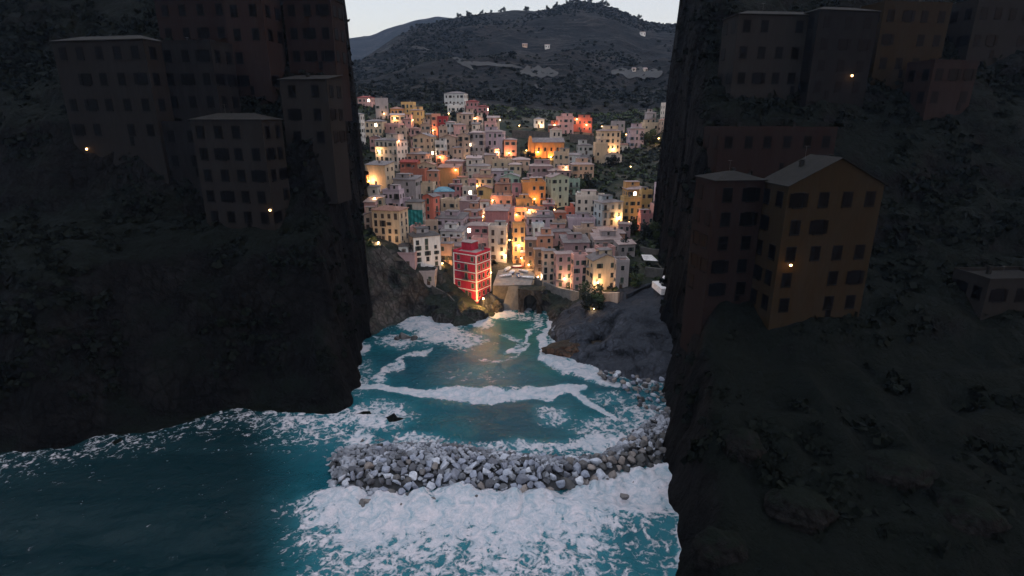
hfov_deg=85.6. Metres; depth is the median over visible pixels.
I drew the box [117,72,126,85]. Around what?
window
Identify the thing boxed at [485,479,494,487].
boulder
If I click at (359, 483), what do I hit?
boulder
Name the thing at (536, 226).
house
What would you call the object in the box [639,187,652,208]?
house
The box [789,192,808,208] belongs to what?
window
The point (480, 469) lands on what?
boulder
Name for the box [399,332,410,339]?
rock
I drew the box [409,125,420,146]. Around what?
house
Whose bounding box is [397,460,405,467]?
boulder
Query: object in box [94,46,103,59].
window
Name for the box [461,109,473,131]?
house
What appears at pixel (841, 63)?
window
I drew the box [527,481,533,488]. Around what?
boulder
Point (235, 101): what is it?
window
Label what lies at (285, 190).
window
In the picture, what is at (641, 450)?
boulder
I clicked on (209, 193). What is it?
window
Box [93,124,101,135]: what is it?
window
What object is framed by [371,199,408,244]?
house
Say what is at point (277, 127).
window
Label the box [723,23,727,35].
window
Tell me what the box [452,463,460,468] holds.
boulder
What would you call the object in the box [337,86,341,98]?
window
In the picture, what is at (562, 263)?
house
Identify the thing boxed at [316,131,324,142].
window
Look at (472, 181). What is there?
house
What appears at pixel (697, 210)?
window
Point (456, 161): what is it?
house
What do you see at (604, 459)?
boulder
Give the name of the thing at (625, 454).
boulder
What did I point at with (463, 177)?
house
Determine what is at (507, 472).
boulder
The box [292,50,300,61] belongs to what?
window
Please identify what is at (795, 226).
window
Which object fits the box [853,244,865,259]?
window
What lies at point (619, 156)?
house
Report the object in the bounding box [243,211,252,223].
window
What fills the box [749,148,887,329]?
house
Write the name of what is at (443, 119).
house
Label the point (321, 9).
window
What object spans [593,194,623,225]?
house
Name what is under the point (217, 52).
window
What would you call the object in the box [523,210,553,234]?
house
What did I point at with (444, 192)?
house
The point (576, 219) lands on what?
house
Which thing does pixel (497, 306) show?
rock
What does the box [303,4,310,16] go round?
window
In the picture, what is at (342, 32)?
window
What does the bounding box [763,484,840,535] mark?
rock
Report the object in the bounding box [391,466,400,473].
boulder
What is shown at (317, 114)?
window
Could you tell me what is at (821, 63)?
window
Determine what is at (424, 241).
house
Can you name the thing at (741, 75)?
window
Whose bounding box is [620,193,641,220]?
house
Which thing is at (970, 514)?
rock
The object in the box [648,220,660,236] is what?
tree
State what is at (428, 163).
house
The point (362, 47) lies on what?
mountain
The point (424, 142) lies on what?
house
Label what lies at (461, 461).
boulder
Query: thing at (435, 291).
retaining wall
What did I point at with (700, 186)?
window
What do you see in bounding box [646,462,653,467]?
boulder
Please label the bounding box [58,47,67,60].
window
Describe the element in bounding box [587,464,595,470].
boulder
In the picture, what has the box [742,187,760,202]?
window
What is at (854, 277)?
window
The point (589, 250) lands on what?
house
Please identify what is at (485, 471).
boulder
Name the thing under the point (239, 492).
sea
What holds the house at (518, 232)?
on the hillside ground
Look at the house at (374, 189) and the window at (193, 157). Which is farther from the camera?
the house at (374, 189)
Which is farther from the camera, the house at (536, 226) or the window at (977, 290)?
the house at (536, 226)
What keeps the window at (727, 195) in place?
in the house at (727, 208)
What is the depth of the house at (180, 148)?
142.84 m
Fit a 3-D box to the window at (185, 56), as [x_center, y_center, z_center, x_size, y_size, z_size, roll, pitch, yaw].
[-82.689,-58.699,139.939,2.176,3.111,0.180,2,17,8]
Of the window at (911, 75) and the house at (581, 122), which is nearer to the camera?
the window at (911, 75)
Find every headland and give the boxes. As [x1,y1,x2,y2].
[0,0,403,452]
[652,0,1023,575]
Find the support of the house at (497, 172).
on the hillside ground
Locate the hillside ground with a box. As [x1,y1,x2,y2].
[357,98,672,382]
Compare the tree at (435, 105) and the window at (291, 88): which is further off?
the tree at (435, 105)
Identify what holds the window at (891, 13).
in the house at (910, 31)
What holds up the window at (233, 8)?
in the house at (255, 34)
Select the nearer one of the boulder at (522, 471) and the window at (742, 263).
the boulder at (522, 471)
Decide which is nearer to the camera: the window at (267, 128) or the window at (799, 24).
the window at (267, 128)
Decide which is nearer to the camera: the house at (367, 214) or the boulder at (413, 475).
the boulder at (413, 475)
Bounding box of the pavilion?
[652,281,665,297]
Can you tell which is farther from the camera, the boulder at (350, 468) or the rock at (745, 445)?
the boulder at (350, 468)
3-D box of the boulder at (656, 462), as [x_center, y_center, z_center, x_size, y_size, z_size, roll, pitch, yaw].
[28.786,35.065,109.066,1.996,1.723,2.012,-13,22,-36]
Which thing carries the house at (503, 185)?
on the hillside ground
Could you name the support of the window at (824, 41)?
in the house at (839, 45)
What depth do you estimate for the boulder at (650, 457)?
109.42 m
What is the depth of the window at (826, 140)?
140.99 m
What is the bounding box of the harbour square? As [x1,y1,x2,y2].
[493,269,534,303]
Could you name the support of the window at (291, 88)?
in the house at (313, 107)
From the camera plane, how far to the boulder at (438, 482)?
102.05 m
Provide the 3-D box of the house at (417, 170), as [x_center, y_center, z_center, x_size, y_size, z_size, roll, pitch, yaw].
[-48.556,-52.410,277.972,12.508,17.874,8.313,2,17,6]
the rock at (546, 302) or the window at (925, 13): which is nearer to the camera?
the window at (925, 13)
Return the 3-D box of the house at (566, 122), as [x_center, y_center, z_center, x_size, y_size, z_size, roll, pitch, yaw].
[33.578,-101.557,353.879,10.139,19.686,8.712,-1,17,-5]
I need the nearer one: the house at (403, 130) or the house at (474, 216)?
the house at (474, 216)
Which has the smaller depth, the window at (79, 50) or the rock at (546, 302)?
the window at (79, 50)
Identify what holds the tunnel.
on the hillside ground
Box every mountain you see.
[349,17,447,60]
[352,1,675,112]
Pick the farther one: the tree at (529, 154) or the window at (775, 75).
the tree at (529, 154)
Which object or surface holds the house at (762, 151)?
on the headland at (768, 375)
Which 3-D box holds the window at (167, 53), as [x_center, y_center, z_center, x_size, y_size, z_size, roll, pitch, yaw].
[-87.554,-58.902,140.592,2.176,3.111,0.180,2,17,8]
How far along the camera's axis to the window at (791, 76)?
153.74 m
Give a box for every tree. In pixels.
[430,102,441,110]
[453,107,463,116]
[481,111,486,120]
[525,150,535,158]
[571,176,585,188]
[577,280,605,304]
[580,292,605,309]
[583,172,592,188]
[605,154,619,164]
[628,221,638,234]
[628,264,638,280]
[629,272,645,286]
[639,221,654,236]
[644,128,656,142]
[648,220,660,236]
[651,131,662,144]
[659,253,666,267]
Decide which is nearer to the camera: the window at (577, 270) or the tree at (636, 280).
the tree at (636, 280)
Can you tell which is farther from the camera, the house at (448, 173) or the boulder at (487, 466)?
the house at (448, 173)
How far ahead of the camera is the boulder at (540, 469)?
104.09 m
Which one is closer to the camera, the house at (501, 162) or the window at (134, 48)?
the window at (134, 48)
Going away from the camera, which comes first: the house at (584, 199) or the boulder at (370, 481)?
the boulder at (370, 481)
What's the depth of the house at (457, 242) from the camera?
215.60 m
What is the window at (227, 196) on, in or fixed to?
in the house at (242, 167)
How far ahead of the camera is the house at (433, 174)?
276.36 m
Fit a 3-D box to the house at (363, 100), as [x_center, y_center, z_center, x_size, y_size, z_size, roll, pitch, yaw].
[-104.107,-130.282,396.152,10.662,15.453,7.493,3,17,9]
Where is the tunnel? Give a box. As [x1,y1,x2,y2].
[518,285,545,313]
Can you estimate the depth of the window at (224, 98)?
144.60 m
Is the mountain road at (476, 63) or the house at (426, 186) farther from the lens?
the mountain road at (476, 63)
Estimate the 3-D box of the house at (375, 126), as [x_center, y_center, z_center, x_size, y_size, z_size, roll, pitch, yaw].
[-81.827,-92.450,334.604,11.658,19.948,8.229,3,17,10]
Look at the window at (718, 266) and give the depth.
116.34 m
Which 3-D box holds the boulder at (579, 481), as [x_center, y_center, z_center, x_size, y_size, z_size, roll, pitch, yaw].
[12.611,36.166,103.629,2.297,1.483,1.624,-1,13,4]
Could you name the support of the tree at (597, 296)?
on the hillside ground
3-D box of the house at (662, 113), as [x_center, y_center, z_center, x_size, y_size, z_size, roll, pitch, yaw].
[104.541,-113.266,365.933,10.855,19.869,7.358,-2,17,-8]
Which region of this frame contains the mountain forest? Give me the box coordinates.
[352,0,675,110]
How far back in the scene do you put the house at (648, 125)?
337.94 m
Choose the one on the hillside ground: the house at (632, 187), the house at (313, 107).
the house at (632, 187)
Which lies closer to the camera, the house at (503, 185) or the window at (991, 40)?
the window at (991, 40)
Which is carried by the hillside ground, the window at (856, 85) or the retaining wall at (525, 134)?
the retaining wall at (525, 134)
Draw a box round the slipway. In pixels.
[503,286,517,309]
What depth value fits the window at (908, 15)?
154.58 m
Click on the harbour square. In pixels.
(501, 285)
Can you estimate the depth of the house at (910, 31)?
156.51 m
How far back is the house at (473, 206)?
244.44 m
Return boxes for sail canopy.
[641,254,658,268]
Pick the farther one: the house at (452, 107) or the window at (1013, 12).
the house at (452, 107)
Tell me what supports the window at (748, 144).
in the house at (762, 151)
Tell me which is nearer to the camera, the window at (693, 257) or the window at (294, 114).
the window at (693, 257)
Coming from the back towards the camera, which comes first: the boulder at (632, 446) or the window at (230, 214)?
the window at (230, 214)
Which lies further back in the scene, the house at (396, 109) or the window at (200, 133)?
the house at (396, 109)
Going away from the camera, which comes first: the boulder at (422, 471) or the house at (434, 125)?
the boulder at (422, 471)
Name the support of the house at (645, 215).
on the hillside ground
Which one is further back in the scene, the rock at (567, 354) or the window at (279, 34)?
the rock at (567, 354)
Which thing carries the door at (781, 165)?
in the house at (762, 151)
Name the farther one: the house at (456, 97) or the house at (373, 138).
the house at (456, 97)
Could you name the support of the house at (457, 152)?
on the hillside ground
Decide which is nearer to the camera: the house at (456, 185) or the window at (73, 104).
the window at (73, 104)
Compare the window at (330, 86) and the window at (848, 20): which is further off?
the window at (848, 20)
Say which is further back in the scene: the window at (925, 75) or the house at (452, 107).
the house at (452, 107)
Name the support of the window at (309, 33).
in the house at (315, 36)
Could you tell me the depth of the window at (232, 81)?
147.07 m
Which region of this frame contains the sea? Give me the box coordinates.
[0,304,680,575]
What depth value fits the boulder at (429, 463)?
106.10 m
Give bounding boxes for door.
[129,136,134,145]
[250,86,254,94]
[318,61,322,69]
[734,291,740,300]
[778,163,783,170]
[789,86,794,94]
[824,90,828,98]
[825,306,831,316]
[898,70,902,77]
[956,102,960,110]
[989,50,994,58]
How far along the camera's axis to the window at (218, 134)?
133.88 m
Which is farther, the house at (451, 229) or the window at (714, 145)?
the house at (451, 229)
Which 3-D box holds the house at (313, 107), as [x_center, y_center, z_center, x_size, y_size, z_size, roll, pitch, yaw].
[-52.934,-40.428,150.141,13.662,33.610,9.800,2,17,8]
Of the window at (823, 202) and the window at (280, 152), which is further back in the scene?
the window at (280, 152)
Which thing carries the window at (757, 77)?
in the house at (761, 53)
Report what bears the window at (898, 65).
in the house at (910, 31)
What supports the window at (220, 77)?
in the house at (201, 77)
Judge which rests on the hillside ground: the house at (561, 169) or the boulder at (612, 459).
the house at (561, 169)
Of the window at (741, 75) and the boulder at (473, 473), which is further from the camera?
the window at (741, 75)
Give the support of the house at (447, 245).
on the hillside ground
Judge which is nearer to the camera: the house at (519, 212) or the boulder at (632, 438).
the boulder at (632, 438)
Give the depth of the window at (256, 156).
134.19 m
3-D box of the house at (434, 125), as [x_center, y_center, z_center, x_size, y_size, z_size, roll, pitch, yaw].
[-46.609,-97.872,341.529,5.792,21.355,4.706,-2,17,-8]
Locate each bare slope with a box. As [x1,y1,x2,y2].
[520,65,557,77]
[611,66,662,78]
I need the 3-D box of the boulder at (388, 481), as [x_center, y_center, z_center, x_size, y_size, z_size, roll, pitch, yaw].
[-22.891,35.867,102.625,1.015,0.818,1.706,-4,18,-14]
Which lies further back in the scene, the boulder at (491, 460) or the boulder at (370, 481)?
the boulder at (491, 460)
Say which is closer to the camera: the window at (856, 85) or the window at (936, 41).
the window at (856, 85)
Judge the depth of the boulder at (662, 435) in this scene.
115.50 m
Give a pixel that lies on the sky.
(367, 17)
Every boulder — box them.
[347,466,357,471]
[350,471,355,480]
[354,468,363,475]
[356,471,362,479]
[356,480,363,486]
[364,456,372,462]
[364,462,373,469]
[367,478,374,484]
[370,470,377,476]
[378,478,383,484]
[378,486,387,490]
[381,465,389,473]
[383,441,391,445]
[383,473,390,478]
[386,479,391,484]
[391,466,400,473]
[393,474,399,479]
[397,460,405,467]
[398,488,405,494]
[401,456,407,461]
[401,467,407,475]
[403,477,410,483]
[403,482,411,490]
[409,462,417,470]
[409,471,417,480]
[410,455,416,461]
[411,481,418,488]
[417,453,423,459]
[419,469,425,474]
[423,473,433,478]
[426,460,432,468]
[426,481,435,489]
[431,462,437,469]
[432,457,439,463]
[435,478,440,486]
[438,469,444,475]
[440,460,447,469]
[442,473,451,481]
[451,468,459,479]
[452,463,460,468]
[457,458,465,465]
[468,462,477,468]
[469,470,476,477]
[476,466,483,472]
[477,455,485,463]
[477,472,482,479]
[477,482,484,489]
[482,468,490,475]
[484,463,490,469]
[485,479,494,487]
[487,457,497,466]
[487,473,493,478]
[495,468,502,474]
[499,453,508,459]
[499,475,507,482]
[500,462,507,469]
[502,468,512,475]
[516,474,529,484]
[518,469,525,473]
[523,460,527,467]
[525,467,531,473]
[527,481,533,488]
[528,459,534,466]
[528,475,537,480]
[534,481,545,488]
[536,466,542,472]
[543,478,550,483]
[544,464,551,473]
[549,473,556,480]
[552,464,563,472]
[556,480,564,487]
[563,471,569,476]
[564,464,572,471]
[566,457,573,464]
[568,476,576,483]
[572,462,580,473]
[575,476,583,485]
[578,459,587,468]
[581,470,589,477]
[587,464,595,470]
[589,475,597,480]
[590,458,602,465]
[596,469,605,478]
[599,463,606,469]
[601,455,607,461]
[606,456,616,463]
[608,451,615,455]
[608,470,616,478]
[618,456,624,464]
[621,452,628,457]
[622,465,629,471]
[627,455,635,463]
[628,435,635,440]
[628,451,635,456]
[629,442,635,449]
[634,453,645,463]
[638,448,645,453]
[639,440,647,447]
[645,446,652,454]
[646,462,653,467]
[647,455,654,462]
[653,460,661,464]
[654,440,661,449]
[659,432,665,439]
[659,447,665,452]
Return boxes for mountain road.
[406,46,428,49]
[452,57,473,69]
[461,61,521,67]
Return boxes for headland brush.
[0,0,369,401]
[654,0,1023,558]
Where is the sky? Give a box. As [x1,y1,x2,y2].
[345,0,679,37]
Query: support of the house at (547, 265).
on the hillside ground
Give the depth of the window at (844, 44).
149.10 m
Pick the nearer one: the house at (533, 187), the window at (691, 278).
the window at (691, 278)
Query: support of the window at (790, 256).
in the house at (818, 220)
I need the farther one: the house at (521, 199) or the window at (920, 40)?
the house at (521, 199)
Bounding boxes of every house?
[48,35,174,184]
[154,0,228,42]
[161,37,240,120]
[161,121,202,196]
[187,106,290,230]
[223,0,286,104]
[277,73,351,203]
[282,0,352,120]
[357,95,374,106]
[358,113,365,143]
[363,198,378,211]
[363,206,374,228]
[364,160,394,188]
[365,118,386,138]
[367,181,381,196]
[368,191,385,206]
[369,133,381,151]
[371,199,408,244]
[374,133,407,170]
[375,96,388,118]
[381,184,404,206]
[384,121,403,132]
[389,106,403,112]
[389,112,404,122]
[393,173,422,198]
[395,125,409,146]
[397,242,409,251]
[397,251,416,269]
[399,157,419,167]
[400,165,427,180]
[401,100,415,115]
[402,114,413,135]
[403,194,410,206]
[405,196,425,225]
[406,148,431,159]
[406,226,440,269]
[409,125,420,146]
[410,106,424,125]
[410,222,425,232]
[412,131,436,161]
[417,159,436,169]
[419,267,437,287]
[420,119,430,133]
[421,180,435,198]
[422,188,440,218]
[425,113,432,125]
[426,219,438,232]
[427,167,440,187]
[431,112,440,135]
[434,186,454,202]
[435,138,446,157]
[435,150,449,166]
[435,209,469,229]
[437,114,448,137]
[437,163,462,187]
[438,124,447,137]
[439,222,467,240]
[440,132,457,155]
[440,236,454,264]
[441,195,460,210]
[444,91,467,105]
[445,157,465,171]
[446,119,456,134]
[447,103,465,112]
[448,178,462,197]
[450,236,461,248]
[451,142,462,159]
[453,121,465,135]
[453,239,490,302]
[456,113,460,122]
[457,130,469,158]
[457,172,468,185]
[459,195,480,211]
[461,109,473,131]
[462,183,475,196]
[463,202,482,216]
[464,219,488,238]
[465,99,479,112]
[465,154,481,171]
[467,159,490,177]
[468,129,485,158]
[468,178,476,192]
[469,211,482,221]
[471,119,480,130]
[471,234,487,247]
[472,112,483,130]
[472,169,493,186]
[476,184,494,203]
[477,103,488,115]
[479,199,489,221]
[483,125,505,153]
[484,118,496,126]
[484,149,497,167]
[484,204,510,230]
[487,114,499,129]
[488,220,509,262]
[490,147,501,157]
[491,167,507,184]
[491,191,513,205]
[492,156,511,169]
[494,178,511,192]
[500,170,520,191]
[503,136,516,155]
[505,206,514,227]
[508,158,521,176]
[512,153,529,172]
[512,183,521,205]
[512,222,524,262]
[515,194,531,210]
[515,204,527,221]
[520,250,524,266]
[521,177,545,205]
[522,173,532,179]
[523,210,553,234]
[524,231,536,267]
[528,159,552,180]
[528,204,545,211]
[531,219,544,236]
[533,116,543,127]
[533,247,544,277]
[535,227,553,247]
[538,248,556,285]
[542,198,554,212]
[545,170,568,207]
[547,165,570,177]
[548,120,559,131]
[549,222,571,245]
[553,148,568,167]
[553,210,566,218]
[553,217,565,227]
[553,245,573,287]
[556,113,573,133]
[559,232,590,252]
[565,202,574,213]
[566,212,595,231]
[568,151,580,165]
[569,158,594,179]
[569,176,579,194]
[570,250,587,290]
[573,115,591,132]
[573,189,603,215]
[573,222,596,239]
[576,140,592,154]
[580,153,592,162]
[584,247,619,292]
[585,244,595,254]
[590,226,626,237]
[590,229,621,247]
[593,139,607,163]
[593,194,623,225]
[595,125,620,153]
[595,242,615,255]
[605,152,621,163]
[611,119,624,132]
[613,256,629,288]
[614,237,635,256]
[618,221,631,237]
[620,141,628,151]
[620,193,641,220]
[622,180,648,194]
[626,123,644,148]
[637,209,652,230]
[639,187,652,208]
[641,119,657,135]
[644,109,656,121]
[650,202,653,211]
[653,182,655,201]
[658,118,663,134]
[660,103,665,118]
[680,160,767,351]
[703,122,837,177]
[718,3,809,100]
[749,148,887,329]
[797,6,881,107]
[861,0,952,88]
[902,58,979,120]
[946,0,1023,65]
[951,265,1023,319]
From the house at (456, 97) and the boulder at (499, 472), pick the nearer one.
the boulder at (499, 472)
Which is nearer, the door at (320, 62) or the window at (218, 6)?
the door at (320, 62)
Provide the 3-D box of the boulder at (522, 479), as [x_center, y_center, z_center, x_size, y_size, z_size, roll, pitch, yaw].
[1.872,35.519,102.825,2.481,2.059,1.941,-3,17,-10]
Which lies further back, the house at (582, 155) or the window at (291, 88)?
the house at (582, 155)
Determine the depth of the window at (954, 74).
148.88 m
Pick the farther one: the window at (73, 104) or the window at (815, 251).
the window at (73, 104)
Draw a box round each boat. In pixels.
[499,274,511,276]
[520,276,533,278]
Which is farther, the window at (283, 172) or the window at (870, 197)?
the window at (283, 172)
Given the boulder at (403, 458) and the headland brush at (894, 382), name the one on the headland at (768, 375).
the headland brush at (894, 382)
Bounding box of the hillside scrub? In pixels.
[357,102,661,291]
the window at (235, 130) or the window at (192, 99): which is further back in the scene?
the window at (192, 99)
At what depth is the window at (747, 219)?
114.07 m
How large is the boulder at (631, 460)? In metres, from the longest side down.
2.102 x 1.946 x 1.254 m
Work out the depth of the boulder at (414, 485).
101.33 m
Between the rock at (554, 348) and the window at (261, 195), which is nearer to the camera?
the window at (261, 195)
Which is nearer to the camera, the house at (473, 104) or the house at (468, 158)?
the house at (468, 158)
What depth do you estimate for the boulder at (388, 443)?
114.86 m
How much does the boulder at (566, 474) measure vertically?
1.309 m
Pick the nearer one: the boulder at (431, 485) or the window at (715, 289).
the boulder at (431, 485)
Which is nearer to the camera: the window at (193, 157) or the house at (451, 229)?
the window at (193, 157)
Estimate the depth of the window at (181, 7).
160.80 m
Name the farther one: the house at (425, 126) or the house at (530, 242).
the house at (425, 126)
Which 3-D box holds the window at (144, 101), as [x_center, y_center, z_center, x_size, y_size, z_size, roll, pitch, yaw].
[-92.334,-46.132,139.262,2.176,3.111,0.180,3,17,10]
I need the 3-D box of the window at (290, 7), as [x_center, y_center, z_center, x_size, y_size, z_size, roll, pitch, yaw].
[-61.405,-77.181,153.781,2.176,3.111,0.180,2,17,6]
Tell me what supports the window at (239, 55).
in the house at (255, 34)
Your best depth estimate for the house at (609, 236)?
218.49 m
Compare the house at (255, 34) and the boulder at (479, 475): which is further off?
the house at (255, 34)
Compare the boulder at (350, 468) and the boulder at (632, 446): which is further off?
the boulder at (632, 446)
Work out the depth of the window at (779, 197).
108.07 m
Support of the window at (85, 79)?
in the house at (116, 95)
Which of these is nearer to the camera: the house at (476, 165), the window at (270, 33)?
the window at (270, 33)
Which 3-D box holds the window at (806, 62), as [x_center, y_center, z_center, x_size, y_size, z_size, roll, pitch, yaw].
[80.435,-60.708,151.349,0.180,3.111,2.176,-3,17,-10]
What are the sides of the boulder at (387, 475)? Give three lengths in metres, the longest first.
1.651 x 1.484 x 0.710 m
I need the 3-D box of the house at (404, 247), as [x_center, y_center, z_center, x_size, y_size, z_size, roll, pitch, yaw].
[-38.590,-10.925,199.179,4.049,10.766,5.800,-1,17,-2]
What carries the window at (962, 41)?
in the house at (987, 31)
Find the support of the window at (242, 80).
in the house at (255, 34)
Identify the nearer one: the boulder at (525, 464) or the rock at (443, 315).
the boulder at (525, 464)
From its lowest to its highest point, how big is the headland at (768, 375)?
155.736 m
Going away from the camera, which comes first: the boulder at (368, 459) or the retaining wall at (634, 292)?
the boulder at (368, 459)
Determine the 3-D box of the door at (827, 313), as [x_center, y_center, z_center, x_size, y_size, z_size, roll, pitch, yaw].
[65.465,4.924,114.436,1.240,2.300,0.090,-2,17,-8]
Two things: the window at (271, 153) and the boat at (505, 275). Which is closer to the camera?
the window at (271, 153)
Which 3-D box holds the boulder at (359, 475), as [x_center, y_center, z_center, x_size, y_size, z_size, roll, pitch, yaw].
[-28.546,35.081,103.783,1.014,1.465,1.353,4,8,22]
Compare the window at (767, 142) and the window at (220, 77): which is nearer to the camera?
the window at (767, 142)
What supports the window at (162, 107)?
in the house at (116, 95)
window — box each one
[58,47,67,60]
[68,99,77,111]
[71,124,85,135]
[75,47,84,59]
[78,73,92,85]
[84,99,98,110]
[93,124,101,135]
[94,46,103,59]
[98,73,108,85]
[104,99,113,110]
[112,46,121,59]
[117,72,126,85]
[122,98,131,110]
[127,124,135,135]
[130,45,139,58]
[133,72,147,85]
[141,98,150,110]
[146,124,154,136]
[148,46,157,59]
[152,72,160,85]
[158,98,166,110]
[161,5,168,16]
[163,50,172,62]
[164,28,172,38]
[166,73,175,85]
[166,130,175,142]
[170,96,178,107]
[170,155,179,166]
[178,4,185,15]
[180,73,195,85]
[181,49,189,62]
[182,27,190,38]
[186,130,193,142]
[188,96,197,107]
[190,155,197,166]
[195,49,209,62]
[195,126,204,138]
[196,4,203,15]
[197,27,209,38]
[199,148,208,160]
[202,73,211,85]
[203,169,212,181]
[206,96,214,107]
[206,190,214,202]
[210,211,219,222]
[213,126,222,138]
[214,50,221,63]
[214,148,229,160]
[215,3,222,14]
[216,73,226,85]
[217,27,224,37]
[220,169,229,181]
[220,190,235,202]
[221,96,228,108]
[226,52,232,64]
[227,74,236,86]
[227,211,235,222]
[229,4,237,16]
[231,126,240,138]
[232,96,238,108]
[233,28,241,40]
[233,148,242,160]
[235,52,243,63]
[236,169,245,181]
[237,75,249,86]
[241,191,250,202]
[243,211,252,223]
[248,4,256,16]
[251,28,259,40]
[251,148,260,160]
[251,170,266,182]
[257,191,265,203]
[260,212,269,223]
[264,126,270,138]
[265,5,270,17]
[266,147,275,160]
[267,28,273,41]
[271,169,276,181]
[272,75,279,86]
[274,7,280,20]
[274,210,282,223]
[275,125,280,137]
[277,31,282,43]
[277,146,283,159]
[279,167,287,179]
[283,187,288,199]
[287,4,295,16]
[287,85,295,97]
[287,108,301,120]
[290,28,297,39]
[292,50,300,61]
[293,131,301,142]
[302,27,315,39]
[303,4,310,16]
[304,50,317,61]
[311,85,319,97]
[313,108,321,120]
[315,4,328,15]
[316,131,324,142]
[321,27,329,38]
[321,50,334,61]
[329,85,333,97]
[330,108,337,120]
[332,4,336,17]
[333,131,338,142]
[334,28,338,40]
[336,50,340,62]
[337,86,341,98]
[338,8,343,20]
[339,109,343,120]
[340,131,346,142]
[341,30,344,42]
[343,52,346,63]
[379,220,385,226]
[415,246,421,250]
[574,268,579,273]
[597,263,602,268]
[688,273,693,288]
[689,252,697,267]
[691,230,699,244]
[694,207,699,221]
[697,183,702,198]
[698,256,706,272]
[701,233,707,249]
[704,135,708,147]
[704,210,710,225]
[708,282,725,296]
[711,260,728,273]
[712,136,717,148]
[717,236,728,250]
[720,49,725,60]
[720,212,730,226]
[722,187,733,202]
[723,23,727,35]
[724,72,731,84]
[724,136,733,148]
[731,20,735,33]
[735,281,745,295]
[736,259,747,272]
[737,72,745,83]
[739,46,747,58]
[739,212,757,226]
[740,235,751,249]
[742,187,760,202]
[743,19,751,31]
[744,136,753,148]
[749,288,756,303]
[751,72,765,83]
[753,264,762,279]
[756,239,762,255]
[757,46,765,58]
[759,214,768,230]
[760,20,769,32]
[760,293,768,310]
[763,136,771,148]
[763,188,770,204]
[764,269,771,285]
[767,244,775,260]
[771,72,779,83]
[774,47,783,58]
[775,190,783,207]
[778,298,789,312]
[780,273,792,287]
[782,136,791,148]
[785,247,796,261]
[787,73,795,84]
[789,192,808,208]
[789,220,801,235]
[791,47,799,58]
[795,20,803,32]
[798,81,807,92]
[802,60,809,72]
[803,136,811,147]
[806,38,812,50]
[808,16,815,29]
[809,219,828,234]
[809,246,821,261]
[813,81,821,92]
[817,59,825,71]
[817,192,829,207]
[820,38,828,49]
[821,136,830,147]
[822,296,834,310]
[823,15,831,27]
[827,271,838,285]
[831,245,843,260]
[834,81,842,92]
[836,60,844,71]
[837,38,851,50]
[841,191,853,207]
[844,16,852,28]
[844,295,855,309]
[846,270,864,284]
[852,81,860,92]
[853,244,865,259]
[856,60,864,72]
[857,39,870,50]
[863,17,871,29]
[864,191,876,206]
[879,57,887,68]
[881,34,894,45]
[887,9,895,21]
[894,58,902,68]
[902,10,915,21]
[907,70,915,81]
[915,91,924,103]
[916,34,924,45]
[920,10,928,22]
[921,69,929,80]
[930,91,939,102]
[932,35,940,46]
[934,68,943,80]
[937,11,945,22]
[947,68,961,80]
[950,11,958,22]
[953,278,967,293]
[955,35,968,46]
[959,91,967,102]
[962,69,976,80]
[963,8,972,20]
[970,284,982,300]
[973,34,981,45]
[979,7,988,18]
[985,35,998,45]
[989,288,1008,302]
[994,7,1002,19]
[1008,8,1017,19]
[1014,288,1023,301]
[1016,35,1023,46]
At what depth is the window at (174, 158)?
143.70 m
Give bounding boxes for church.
[528,127,564,158]
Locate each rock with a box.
[359,498,364,506]
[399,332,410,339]
[410,335,417,340]
[431,307,454,322]
[463,305,488,320]
[479,293,496,311]
[492,298,503,312]
[519,484,529,492]
[531,294,552,310]
[541,340,601,354]
[549,305,568,320]
[556,351,573,357]
[560,477,576,489]
[620,493,628,499]
[690,525,748,573]
[722,427,766,468]
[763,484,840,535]
[863,449,939,491]
[937,490,1012,537]
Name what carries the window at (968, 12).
in the house at (987, 31)
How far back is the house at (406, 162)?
285.49 m
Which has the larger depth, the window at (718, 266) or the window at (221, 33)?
the window at (221, 33)
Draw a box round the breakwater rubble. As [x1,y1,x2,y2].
[325,409,670,495]
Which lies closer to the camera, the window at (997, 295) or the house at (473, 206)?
the window at (997, 295)
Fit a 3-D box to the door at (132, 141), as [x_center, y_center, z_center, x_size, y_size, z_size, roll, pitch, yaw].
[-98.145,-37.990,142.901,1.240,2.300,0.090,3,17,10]
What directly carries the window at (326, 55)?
in the house at (315, 36)
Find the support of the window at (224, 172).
in the house at (242, 167)
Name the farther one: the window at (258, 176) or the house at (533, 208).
the house at (533, 208)
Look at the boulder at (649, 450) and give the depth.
111.24 m
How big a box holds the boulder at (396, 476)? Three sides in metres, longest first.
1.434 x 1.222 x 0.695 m
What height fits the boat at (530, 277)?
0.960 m
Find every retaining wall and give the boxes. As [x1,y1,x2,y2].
[382,244,403,260]
[431,285,454,301]
[512,130,549,137]
[531,273,578,300]
[570,134,593,143]
[593,290,619,302]
[626,282,651,298]
[640,246,658,254]
[644,267,663,277]
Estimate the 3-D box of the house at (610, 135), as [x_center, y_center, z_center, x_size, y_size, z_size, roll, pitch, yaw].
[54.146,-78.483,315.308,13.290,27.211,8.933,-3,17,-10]
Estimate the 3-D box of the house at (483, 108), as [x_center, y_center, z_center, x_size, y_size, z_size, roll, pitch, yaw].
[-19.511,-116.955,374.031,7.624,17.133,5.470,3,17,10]
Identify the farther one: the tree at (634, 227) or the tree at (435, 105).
the tree at (435, 105)
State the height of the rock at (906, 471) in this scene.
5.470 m

